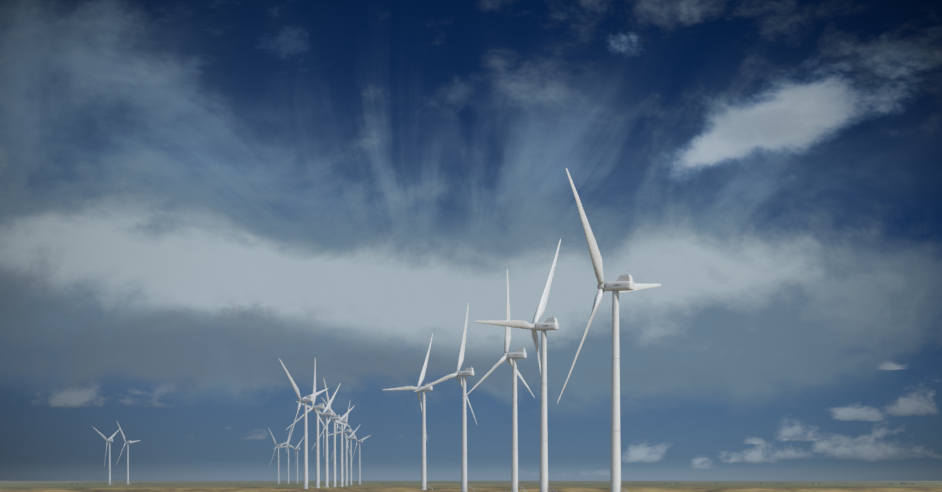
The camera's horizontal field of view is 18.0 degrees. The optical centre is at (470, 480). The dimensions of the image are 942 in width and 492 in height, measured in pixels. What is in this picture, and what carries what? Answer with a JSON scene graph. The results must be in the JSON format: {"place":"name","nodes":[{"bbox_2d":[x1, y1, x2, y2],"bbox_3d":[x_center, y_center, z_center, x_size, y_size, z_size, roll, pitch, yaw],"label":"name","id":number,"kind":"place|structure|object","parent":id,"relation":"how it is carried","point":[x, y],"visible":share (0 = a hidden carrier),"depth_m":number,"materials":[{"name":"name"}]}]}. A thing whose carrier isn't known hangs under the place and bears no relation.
{"place":"outdoors","nodes":[
{"label":"outdoors","id":0,"kind":"place"},
{"bbox_2d":[0,481,941,491],"bbox_3d":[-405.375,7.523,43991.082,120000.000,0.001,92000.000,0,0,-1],"label":"ground","id":1,"kind":"structure","parent":0,"point":[477,486],"depth_m":3735.66,"materials":[{"name":"brown soil"}]},
{"bbox_2d":[93,427,119,484],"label":"wind turbine","id":2,"kind":"object","parent":1,"relation":"on","point":[110,439],"visible":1,"depth_m":5439.69,"materials":[{"name":"paint"}]},
{"bbox_2d":[116,422,140,483],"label":"wind turbine","id":3,"kind":"object","parent":1,"relation":"on","point":[128,442],"visible":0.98,"depth_m":5665.66,"materials":[{"name":"paint"}]},
{"bbox_2d":[268,428,287,483],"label":"wind turbine","id":4,"kind":"object","parent":1,"relation":"on","point":[279,445],"visible":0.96,"depth_m":6221.63,"materials":[{"name":"paint"}]},
{"bbox_2d":[276,426,291,483],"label":"wind turbine","id":5,"kind":"object","parent":1,"relation":"on","point":[288,456],"visible":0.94,"depth_m":6368.18,"materials":[{"name":"paint"}]},
{"bbox_2d":[283,437,303,483],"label":"wind turbine","id":6,"kind":"object","parent":1,"relation":"on","point":[297,448],"visible":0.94,"depth_m":6888.18,"materials":[{"name":"paint"}]},
{"bbox_2d":[279,359,327,488],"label":"wind turbine","id":7,"kind":"object","parent":1,"relation":"on","point":[306,399],"visible":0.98,"depth_m":2680.18,"materials":[{"name":"paint"}]},
{"bbox_2d":[286,360,329,487],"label":"wind turbine","id":8,"kind":"object","parent":1,"relation":"on","point":[316,411],"visible":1,"depth_m":2950.39,"materials":[{"name":"paint"}]},
{"bbox_2d":[296,383,340,486],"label":"wind turbine","id":9,"kind":"object","parent":1,"relation":"on","point":[327,414],"visible":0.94,"depth_m":3255.40,"materials":[{"name":"paint"}]},
{"bbox_2d":[312,377,349,486],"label":"wind turbine","id":10,"kind":"object","parent":1,"relation":"on","point":[336,418],"visible":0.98,"depth_m":3468.21,"materials":[{"name":"paint"}]},
{"bbox_2d":[321,397,354,486],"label":"wind turbine","id":11,"kind":"object","parent":1,"relation":"on","point":[343,419],"visible":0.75,"depth_m":3654.28,"materials":[{"name":"paint"}]},
{"bbox_2d":[324,403,351,485],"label":"wind turbine","id":12,"kind":"object","parent":1,"relation":"on","point":[346,457],"visible":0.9,"depth_m":4414.21,"materials":[{"name":"paint"}]},
{"bbox_2d":[338,424,360,484],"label":"wind turbine","id":13,"kind":"object","parent":1,"relation":"on","point":[351,437],"visible":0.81,"depth_m":5095.94,"materials":[{"name":"paint"}]},
{"bbox_2d":[347,423,370,484],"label":"wind turbine","id":14,"kind":"object","parent":1,"relation":"on","point":[359,442],"visible":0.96,"depth_m":5544.76,"materials":[{"name":"paint"}]},
{"bbox_2d":[383,334,432,489],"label":"wind turbine","id":15,"kind":"object","parent":1,"relation":"on","point":[424,484],"visible":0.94,"depth_m":2344.45,"materials":[{"name":"paint"}]},
{"bbox_2d":[414,303,477,491],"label":"wind turbine","id":16,"kind":"object","parent":1,"relation":"on","point":[458,373],"visible":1,"depth_m":2016.76,"materials":[{"name":"paint"}]},
{"bbox_2d":[463,270,534,491],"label":"wind turbine","id":17,"kind":"object","parent":1,"relation":"on","point":[521,353],"visible":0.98,"depth_m":1725.03,"materials":[{"name":"paint"}]},
{"bbox_2d":[474,239,560,491],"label":"wind turbine","id":18,"kind":"object","parent":1,"relation":"on","point":[546,325],"visible":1,"depth_m":1400.07,"materials":[{"name":"paint"}]},
{"bbox_2d":[557,168,660,491],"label":"wind turbine","id":19,"kind":"object","parent":1,"relation":"on","point":[623,283],"visible":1,"depth_m":1107.99,"materials":[{"name":"paint"}]},
{"bbox_2d":[0,0,941,480],"label":"sky","id":20,"kind":"structure","parent":0,"point":[197,197],"materials":[{"name":"blue"}]}
]}

